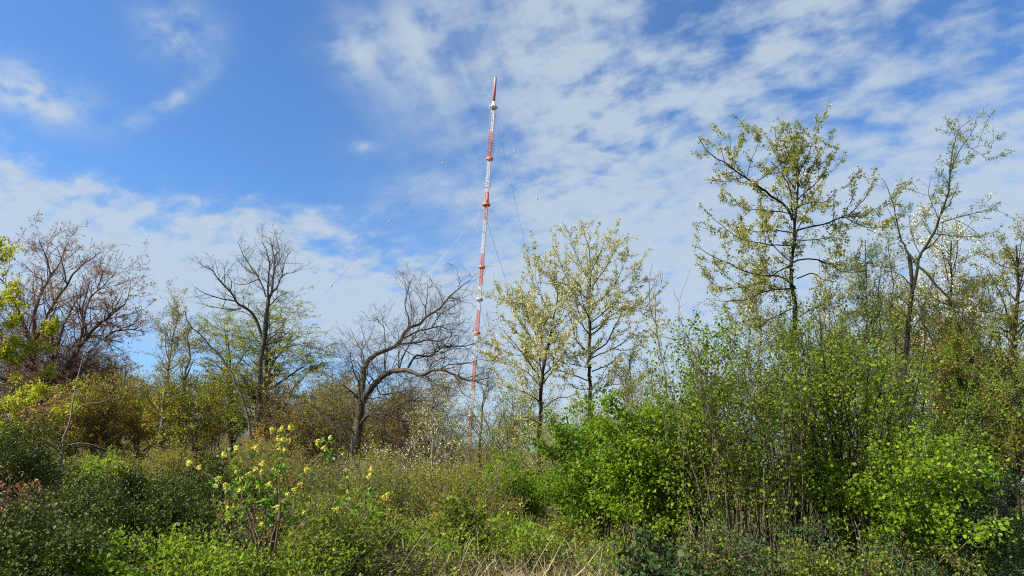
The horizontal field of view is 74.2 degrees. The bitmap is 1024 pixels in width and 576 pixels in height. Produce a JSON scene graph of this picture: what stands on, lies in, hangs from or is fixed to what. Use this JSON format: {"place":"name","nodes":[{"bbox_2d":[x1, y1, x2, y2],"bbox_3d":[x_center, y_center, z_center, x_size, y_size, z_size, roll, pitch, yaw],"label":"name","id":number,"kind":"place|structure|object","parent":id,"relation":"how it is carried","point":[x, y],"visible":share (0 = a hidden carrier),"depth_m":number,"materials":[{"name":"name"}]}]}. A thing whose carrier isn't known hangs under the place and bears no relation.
{"place":"outdoors","nodes":[
{"label":"outdoors","id":0,"kind":"place"},
{"bbox_2d":[0,429,1023,575],"bbox_3d":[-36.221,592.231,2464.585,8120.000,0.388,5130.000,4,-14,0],"label":"ground","id":1,"kind":"structure","parent":0,"point":[247,436],"depth_m":43.08,"materials":[{"name":"green plant"}]},
{"bbox_2d":[0,467,70,541],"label":"beech shrub","id":2,"kind":"object","parent":1,"relation":"on","point":[8,488],"visible":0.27,"depth_m":7.58,"materials":[{"name":"brown plant"}]},
{"bbox_2d":[0,235,86,444],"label":"maple tree","id":3,"kind":"object","parent":1,"relation":"on","point":[7,351],"visible":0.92,"depth_m":13.04,"materials":[{"name":"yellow plant"}]},
{"bbox_2d":[0,413,92,514],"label":"ivy shrub","id":4,"kind":"object","parent":1,"relation":"on","point":[15,460],"visible":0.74,"depth_m":11.19,"materials":[{"name":"green plant"}]},
{"bbox_2d":[0,315,126,451],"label":"beech tree","id":5,"kind":"object","parent":1,"relation":"on","point":[73,367],"visible":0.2,"depth_m":37.36,"materials":[{"name":"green plant"}]},
{"bbox_2d":[3,374,132,460],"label":"beech sapling","id":6,"kind":"object","parent":1,"relation":"on","point":[52,399],"visible":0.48,"depth_m":28.79,"materials":[{"name":"green plant"}]},
{"bbox_2d":[0,476,139,567],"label":"holly shrub","id":7,"kind":"object","parent":1,"relation":"on","point":[73,516],"visible":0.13,"depth_m":7.69,"materials":[{"name":"green plant"}]},
{"bbox_2d":[11,457,134,512],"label":"holly shrub","id":8,"kind":"object","parent":1,"relation":"on","point":[71,478],"visible":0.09,"depth_m":10.03,"materials":[{"name":"green plant"}]},
{"bbox_2d":[0,211,163,452],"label":"beech tree","id":9,"kind":"object","parent":1,"relation":"on","point":[32,365],"visible":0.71,"depth_m":35.60,"materials":[{"name":"brown plant"}]},
{"bbox_2d":[0,486,169,575],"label":"holly shrub","id":10,"kind":"object","parent":1,"relation":"on","point":[63,542],"visible":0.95,"depth_m":6.27,"materials":[{"name":"green plant"}]},
{"bbox_2d":[1,471,186,552],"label":"holly shrub","id":11,"kind":"object","parent":1,"relation":"on","point":[138,516],"visible":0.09,"depth_m":8.20,"materials":[{"name":"green plant"}]},
{"bbox_2d":[52,344,136,497],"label":"sapling","id":12,"kind":"object","parent":1,"relation":"on","point":[81,387],"visible":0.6,"depth_m":11.73,"materials":[{"name":"brown plant"}]},
{"bbox_2d":[46,364,154,463],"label":"beech sapling","id":13,"kind":"object","parent":1,"relation":"on","point":[99,395],"visible":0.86,"depth_m":28.91,"materials":[{"name":"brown plant"}]},
{"bbox_2d":[80,394,189,460],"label":"beech sapling","id":14,"kind":"object","parent":1,"relation":"on","point":[141,433],"visible":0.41,"depth_m":30.77,"materials":[{"name":"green plant"}]},
{"bbox_2d":[69,521,240,575],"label":"bramble shrub","id":15,"kind":"object","parent":1,"relation":"on","point":[163,548],"visible":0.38,"depth_m":6.88,"materials":[{"name":"green plant"}]},
{"bbox_2d":[8,546,302,575],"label":"bramble cover","id":16,"kind":"object","parent":1,"relation":"on","point":[121,568],"visible":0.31,"depth_m":6.27,"materials":[{"name":"green plant"}]},
{"bbox_2d":[58,468,264,563],"bbox_3d":[-4.430,3.025,8.620,2.252,1.415,2.095,-8,-17,39],"label":"holly shrub","id":17,"kind":"object","parent":1,"relation":"on","point":[196,512],"visible":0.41,"depth_m":8.53,"materials":[{"name":"green plant"}]},
{"bbox_2d":[119,276,207,466],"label":"ash tree","id":18,"kind":"object","parent":1,"relation":"on","point":[177,317],"visible":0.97,"depth_m":29.90,"materials":[{"name":"green plant"}]},
{"bbox_2d":[85,459,246,524],"bbox_3d":[-6.218,3.905,12.110,3.026,1.591,2.660,4,-14,0],"label":"holly shrub","id":19,"kind":"object","parent":1,"relation":"on","point":[209,492],"visible":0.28,"depth_m":11.79,"materials":[{"name":"green plant"}]},
{"bbox_2d":[108,436,234,481],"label":"hawthorn shrub","id":20,"kind":"object","parent":1,"relation":"on","point":[163,460],"visible":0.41,"depth_m":18.97,"materials":[{"name":"green plant"}]},
{"bbox_2d":[148,315,211,456],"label":"ash tree","id":21,"kind":"object","parent":1,"relation":"on","point":[185,377],"visible":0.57,"depth_m":32.71,"materials":[{"name":"green plant"}]},
{"bbox_2d":[129,520,250,575],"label":"bramble shrub","id":22,"kind":"object","parent":1,"relation":"on","point":[193,537],"visible":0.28,"depth_m":7.60,"materials":[{"name":"green plant"}]},
{"bbox_2d":[123,373,267,467],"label":"beech sapling","id":23,"kind":"object","parent":1,"relation":"on","point":[190,407],"visible":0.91,"depth_m":30.07,"materials":[{"name":"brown plant"}]},
{"bbox_2d":[136,531,282,575],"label":"bramble shrub","id":24,"kind":"object","parent":1,"relation":"on","point":[212,566],"visible":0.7,"depth_m":6.59,"materials":[{"name":"green plant"}]},
{"bbox_2d":[154,443,280,515],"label":"holly shrub","id":25,"kind":"object","parent":1,"relation":"on","point":[215,471],"visible":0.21,"depth_m":13.29,"materials":[{"name":"green plant"}]},
{"bbox_2d":[181,285,284,458],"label":"hornbeam tree","id":26,"kind":"object","parent":1,"relation":"on","point":[226,340],"visible":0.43,"depth_m":36.29,"materials":[{"name":"green plant"}]},
{"bbox_2d":[149,536,334,575],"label":"bramble shrub","id":27,"kind":"object","parent":1,"relation":"on","point":[196,572],"visible":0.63,"depth_m":6.72,"materials":[{"name":"green plant"}]},
{"bbox_2d":[183,433,306,479],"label":"hawthorn shrub","id":28,"kind":"object","parent":1,"relation":"on","point":[252,443],"visible":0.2,"depth_m":21.16,"materials":[{"name":"green plant"}]},
{"bbox_2d":[189,219,316,461],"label":"oak tree","id":29,"kind":"object","parent":1,"relation":"on","point":[263,336],"visible":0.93,"depth_m":32.24,"materials":[{"name":"brown plant"}]},
{"bbox_2d":[202,481,308,552],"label":"blackthorn shrub","id":30,"kind":"object","parent":1,"relation":"on","point":[235,526],"visible":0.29,"depth_m":9.69,"materials":[{"name":"green plant"}]},
{"bbox_2d":[186,423,344,566],"bbox_3d":[-2.929,2.459,7.744,1.888,1.835,0.934,6,-14,-8],"label":"elder shrub","id":31,"kind":"object","parent":1,"relation":"on","point":[278,504],"visible":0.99,"depth_m":7.81,"materials":[{"name":"green plant"}]},
{"bbox_2d":[195,278,350,458],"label":"hornbeam tree","id":32,"kind":"object","parent":1,"relation":"on","point":[271,363],"visible":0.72,"depth_m":34.45,"materials":[{"name":"green plant"}]},
{"bbox_2d":[204,519,350,575],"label":"bramble shrub","id":33,"kind":"object","parent":1,"relation":"on","point":[301,551],"visible":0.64,"depth_m":7.29,"materials":[{"name":"green plant"}]},
{"bbox_2d":[243,366,323,482],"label":"thin sapling","id":34,"kind":"object","parent":1,"relation":"on","point":[271,399],"visible":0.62,"depth_m":25.16,"materials":[{"name":"green plant"}]},
{"bbox_2d":[259,437,342,502],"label":"scrub bush","id":35,"kind":"object","parent":1,"relation":"on","point":[289,481],"visible":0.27,"depth_m":14.31,"materials":[{"name":"green plant"}]},
{"bbox_2d":[260,524,369,575],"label":"bramble shrub","id":36,"kind":"object","parent":1,"relation":"on","point":[348,556],"visible":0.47,"depth_m":7.44,"materials":[{"name":"green plant"}]},
{"bbox_2d":[232,362,413,470],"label":"beech sapling","id":37,"kind":"object","parent":1,"relation":"on","point":[332,415],"visible":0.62,"depth_m":25.03,"materials":[{"name":"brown plant"}]},
{"bbox_2d":[268,529,401,575],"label":"bramble shrub","id":38,"kind":"object","parent":1,"relation":"on","point":[340,553],"visible":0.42,"depth_m":7.53,"materials":[{"name":"green plant"}]},
{"bbox_2d":[287,481,397,557],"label":"bramble shrub","id":39,"kind":"object","parent":1,"relation":"on","point":[321,526],"visible":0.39,"depth_m":8.71,"materials":[{"name":"green plant"}]},
{"bbox_2d":[283,506,402,575],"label":"bramble shrub","id":40,"kind":"object","parent":1,"relation":"on","point":[351,531],"visible":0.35,"depth_m":8.10,"materials":[{"name":"green plant"}]},
{"bbox_2d":[289,449,401,506],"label":"scrub bush","id":41,"kind":"object","parent":1,"relation":"on","point":[317,479],"visible":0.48,"depth_m":13.31,"materials":[{"name":"green plant"}]},
{"bbox_2d":[328,466,390,537],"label":"elder shrub","id":42,"kind":"object","parent":1,"relation":"on","point":[380,514],"visible":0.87,"depth_m":9.03,"materials":[{"name":"green plant"}]},
{"bbox_2d":[331,430,424,503],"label":"scrub bush","id":43,"kind":"object","parent":1,"relation":"on","point":[376,464],"visible":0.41,"depth_m":14.98,"materials":[{"name":"green plant"}]},
{"bbox_2d":[346,385,417,465],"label":"thin sapling","id":44,"kind":"object","parent":1,"relation":"on","point":[384,437],"visible":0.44,"depth_m":26.11,"materials":[{"name":"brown plant"}]},
{"bbox_2d":[352,453,453,529],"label":"scrub bush","id":45,"kind":"object","parent":1,"relation":"on","point":[396,496],"visible":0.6,"depth_m":12.70,"materials":[{"name":"green plant"}]},
{"bbox_2d":[292,260,525,490],"bbox_3d":[-3.506,2.754,24.028,7.884,9.124,6.387,4,-14,0],"label":"oak tree","id":46,"kind":"object","parent":1,"relation":"on","point":[363,396],"visible":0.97,"depth_m":23.56,"materials":[{"name":"brown plant"}]},
{"bbox_2d":[372,377,451,475],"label":"thin sapling","id":47,"kind":"object","parent":1,"relation":"on","point":[410,449],"visible":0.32,"depth_m":28.26,"materials":[{"name":"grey plant"}]},
{"bbox_2d":[386,345,483,467],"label":"blackthorn tree","id":48,"kind":"object","parent":1,"relation":"on","point":[442,406],"visible":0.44,"depth_m":29.13,"materials":[{"name":"grey plant"}]},
{"bbox_2d":[381,515,488,575],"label":"bramble shrub","id":49,"kind":"object","parent":1,"relation":"on","point":[438,543],"visible":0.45,"depth_m":8.84,"materials":[{"name":"green plant"}]},
{"bbox_2d":[400,394,478,489],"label":"blackthorn tree","id":50,"kind":"object","parent":1,"relation":"on","point":[432,437],"visible":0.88,"depth_m":16.58,"materials":[{"name":"beige plant"}]},
{"bbox_2d":[235,75,645,450],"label":"radio mast","id":51,"kind":"object","parent":1,"relation":"on","point":[489,157],"visible":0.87,"depth_m":503.92,"materials":[{"name":"metal"}]},
{"bbox_2d":[401,452,509,523],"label":"scrub bush","id":52,"kind":"object","parent":1,"relation":"on","point":[451,477],"visible":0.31,"depth_m":13.69,"materials":[{"name":"green plant"}]},
{"bbox_2d":[416,481,495,554],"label":"bramble shrub","id":53,"kind":"object","parent":1,"relation":"on","point":[461,513],"visible":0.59,"depth_m":9.76,"materials":[{"name":"green plant"}]},
{"bbox_2d":[215,489,698,575],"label":"bramble cover","id":54,"kind":"object","parent":1,"relation":"on","point":[395,568],"visible":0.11,"depth_m":8.84,"materials":[{"name":"green plant"}]},
{"bbox_2d":[393,439,534,501],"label":"hawthorn shrub","id":55,"kind":"object","parent":1,"relation":"on","point":[472,469],"visible":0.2,"depth_m":19.17,"materials":[{"name":"green plant"}]},
{"bbox_2d":[430,459,529,524],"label":"scrub bush","id":56,"kind":"object","parent":1,"relation":"on","point":[511,505],"visible":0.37,"depth_m":13.20,"materials":[{"name":"green plant"}]},
{"bbox_2d":[455,346,523,489],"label":"willow tree","id":57,"kind":"object","parent":1,"relation":"on","point":[481,421],"visible":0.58,"depth_m":25.39,"materials":[{"name":"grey plant"}]},
{"bbox_2d":[353,503,650,575],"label":"dry grass","id":58,"kind":"structure","parent":1,"relation":"on","point":[544,572],"depth_m":8.75,"materials":[{"name":"plant"}]},
{"bbox_2d":[458,447,552,523],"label":"hazel shrub","id":59,"kind":"object","parent":1,"relation":"on","point":[528,490],"visible":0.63,"depth_m":14.15,"materials":[{"name":"green plant"}]},
{"bbox_2d":[448,359,564,480],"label":"hornbeam tree","id":60,"kind":"object","parent":1,"relation":"on","point":[507,426],"visible":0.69,"depth_m":21.30,"materials":[{"name":"green plant"}]},
{"bbox_2d":[0,369,1023,498],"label":"distant woodland","id":61,"kind":"object","parent":1,"relation":"on","point":[472,457],"visible":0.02,"depth_m":60.90,"materials":[{"name":"green plant"}]},
{"bbox_2d":[476,497,553,574],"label":"bramble shrub","id":62,"kind":"object","parent":1,"relation":"on","point":[529,526],"visible":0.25,"depth_m":9.75,"materials":[{"name":"green plant"}]},
{"bbox_2d":[467,519,565,569],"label":"bramble shrub","id":63,"kind":"object","parent":1,"relation":"on","point":[517,538],"visible":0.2,"depth_m":9.56,"materials":[{"name":"green plant"}]},
{"bbox_2d":[466,523,580,575],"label":"bramble shrub","id":64,"kind":"object","parent":1,"relation":"on","point":[527,550],"visible":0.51,"depth_m":9.09,"materials":[{"name":"green plant"}]},
{"bbox_2d":[24,446,1023,540],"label":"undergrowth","id":65,"kind":"object","parent":1,"relation":"on","point":[85,463],"visible":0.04,"depth_m":23.43,"materials":[{"name":"green plant"}]},
{"bbox_2d":[473,231,613,512],"bbox_3d":[0.841,2.260,18.877,4.072,7.907,5.244,4,-14,0],"label":"cherry tree","id":66,"kind":"object","parent":1,"relation":"on","point":[528,303],"visible":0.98,"depth_m":19.08,"materials":[{"name":"green plant"}]},
{"bbox_2d":[544,503,621,557],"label":"bramble shrub","id":67,"kind":"object","parent":1,"relation":"on","point":[586,529],"visible":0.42,"depth_m":11.06,"materials":[{"name":"green plant"}]},
{"bbox_2d":[517,388,649,540],"bbox_3d":[1.536,3.256,11.844,2.894,2.900,3.140,4,-14,0],"label":"hazel shrub","id":68,"kind":"object","parent":1,"relation":"on","point":[570,491],"visible":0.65,"depth_m":11.76,"materials":[{"name":"green plant"}]},
{"bbox_2d":[555,522,631,575],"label":"bramble shrub","id":69,"kind":"object","parent":1,"relation":"on","point":[584,558],"visible":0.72,"depth_m":9.07,"materials":[{"name":"green plant"}]},
{"bbox_2d":[521,217,677,434],"bbox_3d":[2.802,2.120,21.278,5.142,9.479,5.453,4,-14,0],"label":"cherry tree","id":70,"kind":"object","parent":1,"relation":"on","point":[589,301],"visible":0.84,"depth_m":21.33,"materials":[{"name":"green plant"}]},
{"bbox_2d":[223,497,1023,575],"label":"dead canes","id":71,"kind":"object","parent":1,"relation":"on","point":[586,568],"visible":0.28,"depth_m":8.45,"materials":[{"name":"beige plant"}]},
{"bbox_2d":[587,333,673,451],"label":"hornbeam tree","id":72,"kind":"object","parent":1,"relation":"on","point":[632,383],"visible":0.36,"depth_m":19.81,"materials":[{"name":"green plant"}]},
{"bbox_2d":[566,384,745,568],"bbox_3d":[2.342,3.075,11.144,2.918,3.085,2.115,4,-14,0],"label":"hazel shrub","id":73,"kind":"object","parent":1,"relation":"on","point":[646,492],"visible":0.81,"depth_m":10.84,"materials":[{"name":"green plant"}]},
{"bbox_2d":[612,519,718,575],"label":"ivy shrub","id":74,"kind":"object","parent":1,"relation":"on","point":[651,567],"visible":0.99,"depth_m":8.36,"materials":[{"name":"green plant"}]},
{"bbox_2d":[617,319,761,556],"bbox_3d":[3.354,2.724,12.291,2.603,4.426,2.468,4,-14,0],"label":"hazel shrub","id":75,"kind":"object","parent":1,"relation":"on","point":[665,408],"visible":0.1,"depth_m":12.27,"materials":[{"name":"green plant"}]},
{"bbox_2d":[657,508,773,575],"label":"bramble shrub","id":76,"kind":"object","parent":1,"relation":"on","point":[719,530],"visible":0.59,"depth_m":8.58,"materials":[{"name":"green plant"}]},
{"bbox_2d":[621,304,841,570],"bbox_3d":[3.522,2.349,10.738,3.458,4.346,3.462,4,-14,0],"label":"hazel shrub","id":77,"kind":"object","parent":1,"relation":"on","point":[719,433],"visible":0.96,"depth_m":10.39,"materials":[{"name":"green plant"}]},
{"bbox_2d":[683,511,797,575],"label":"bramble shrub","id":78,"kind":"object","parent":1,"relation":"on","point":[765,563],"visible":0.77,"depth_m":8.29,"materials":[{"name":"green plant"}]},
{"bbox_2d":[697,234,813,526],"bbox_3d":[6.559,2.385,18.167,3.146,8.100,3.153,4,-14,0],"label":"hornbeam tree","id":79,"kind":"object","parent":1,"relation":"on","point":[756,301],"visible":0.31,"depth_m":18.45,"materials":[{"name":"green plant"}]},
{"bbox_2d":[723,520,836,575],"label":"bramble shrub","id":80,"kind":"object","parent":1,"relation":"on","point":[798,558],"visible":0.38,"depth_m":8.56,"materials":[{"name":"green plant"}]},
{"bbox_2d":[688,272,894,554],"bbox_3d":[5.052,2.407,12.366,2.776,5.193,3.075,10,-15,-24],"label":"hazel shrub","id":81,"kind":"object","parent":1,"relation":"on","point":[804,367],"visible":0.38,"depth_m":12.14,"materials":[{"name":"green plant"}]},
{"bbox_2d":[741,533,857,575],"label":"bramble shrub","id":82,"kind":"object","parent":1,"relation":"on","point":[804,568],"visible":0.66,"depth_m":8.37,"materials":[{"name":"green plant"}]},
{"bbox_2d":[691,102,913,540],"bbox_3d":[7.076,0.756,16.408,6.660,10.763,3.617,6,-14,-12],"label":"cherry tree","id":83,"kind":"object","parent":1,"relation":"on","point":[793,157],"visible":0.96,"depth_m":16.92,"materials":[{"name":"green plant"}]},
{"bbox_2d":[612,518,1023,575],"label":"undergrowth","id":84,"kind":"object","parent":1,"relation":"on","point":[1021,572],"visible":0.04,"depth_m":11.76,"materials":[{"name":"green plant"}]},
{"bbox_2d":[767,505,872,575],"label":"bramble shrub","id":85,"kind":"object","parent":1,"relation":"on","point":[812,537],"visible":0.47,"depth_m":9.27,"materials":[{"name":"green plant"}]},
{"bbox_2d":[781,285,910,531],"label":"thin sapling","id":86,"kind":"object","parent":1,"relation":"on","point":[869,309],"visible":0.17,"depth_m":15.39,"materials":[{"name":"green plant"}]},
{"bbox_2d":[750,287,956,574],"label":"hazel shrub","id":87,"kind":"object","parent":1,"relation":"on","point":[865,423],"visible":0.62,"depth_m":11.13,"materials":[{"name":"green plant"}]},
{"bbox_2d":[803,533,909,575],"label":"bramble shrub","id":88,"kind":"object","parent":1,"relation":"on","point":[871,567],"visible":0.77,"depth_m":8.51,"materials":[{"name":"green plant"}]},
{"bbox_2d":[812,237,917,523],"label":"willow tree","id":89,"kind":"object","parent":1,"relation":"on","point":[866,274],"visible":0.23,"depth_m":18.33,"materials":[{"name":"green plant"}]},
{"bbox_2d":[829,530,954,575],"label":"bramble shrub","id":90,"kind":"object","parent":1,"relation":"on","point":[917,573],"visible":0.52,"depth_m":9.04,"materials":[{"name":"green plant"}]},
{"bbox_2d":[838,227,971,538],"bbox_3d":[8.838,2.129,15.660,2.635,7.573,2.698,4,-14,0],"label":"thin sapling","id":91,"kind":"object","parent":1,"relation":"on","point":[878,302],"visible":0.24,"depth_m":16.43,"materials":[{"name":"green plant"}]},
{"bbox_2d":[803,419,1023,575],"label":"hazel shrub","id":92,"kind":"object","parent":1,"relation":"on","point":[905,511],"visible":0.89,"depth_m":9.76,"materials":[{"name":"green plant"}]},
{"bbox_2d":[828,192,1011,527],"bbox_3d":[11.940,2.322,20.111,5.004,9.801,3.644,-8,-18,39],"label":"blackthorn tree","id":93,"kind":"object","parent":1,"relation":"on","point":[949,272],"visible":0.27,"depth_m":19.74,"materials":[{"name":"green plant"}]},
{"bbox_2d":[860,279,987,461],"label":"thin sapling","id":94,"kind":"object","parent":1,"relation":"on","point":[919,341],"visible":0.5,"depth_m":15.15,"materials":[{"name":"green plant"}]},
{"bbox_2d":[836,331,1023,558],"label":"hazel shrub","id":95,"kind":"object","parent":1,"relation":"on","point":[951,424],"visible":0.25,"depth_m":13.40,"materials":[{"name":"green plant"}]},
{"bbox_2d":[843,108,1023,486],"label":"willow tree","id":96,"kind":"object","parent":1,"relation":"on","point":[912,284],"visible":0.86,"depth_m":15.58,"materials":[{"name":"green plant"}]},
{"bbox_2d":[875,519,1005,575],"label":"bramble shrub","id":97,"kind":"object","parent":1,"relation":"on","point":[959,565],"visible":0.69,"depth_m":9.41,"materials":[{"name":"green plant"}]},
{"bbox_2d":[877,244,1009,490],"bbox_3d":[13.692,2.953,20.935,4.166,9.157,3.712,10,-15,-24],"label":"alder tree","id":98,"kind":"object","parent":1,"relation":"on","point":[968,296],"visible":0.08,"depth_m":21.36,"materials":[{"name":"green plant"}]},
{"bbox_2d":[893,323,1023,542],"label":"alder tree","id":99,"kind":"object","parent":1,"relation":"on","point":[953,371],"visible":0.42,"depth_m":15.63,"materials":[{"name":"green plant"}]},
{"bbox_2d":[911,213,1023,534],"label":"alder tree","id":100,"kind":"object","parent":1,"relation":"on","point":[1008,255],"visible":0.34,"depth_m":17.50,"materials":[{"name":"green plant"}]},
{"bbox_2d":[912,453,1023,570],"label":"ivy shrub","id":101,"kind":"object","parent":1,"relation":"on","point":[978,514],"visible":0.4,"depth_m":11.80,"materials":[{"name":"green plant"}]},
{"bbox_2d":[921,537,1023,575],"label":"bramble shrub","id":102,"kind":"object","parent":1,"relation":"on","point":[1006,569],"visible":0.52,"depth_m":9.92,"materials":[{"name":"green plant"}]},
{"bbox_2d":[926,297,1023,543],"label":"thin sapling","id":103,"kind":"object","parent":1,"relation":"on","point":[1017,445],"visible":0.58,"depth_m":14.82,"materials":[{"name":"green plant"}]},
{"bbox_2d":[935,262,1023,522],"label":"thin sapling","id":104,"kind":"object","parent":1,"relation":"on","point":[988,343],"visible":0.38,"depth_m":16.41,"materials":[{"name":"green plant"}]},
{"bbox_2d":[0,0,1023,481],"label":"sky","id":105,"kind":"structure","parent":0,"point":[177,126],"materials":[{"name":"blue"}]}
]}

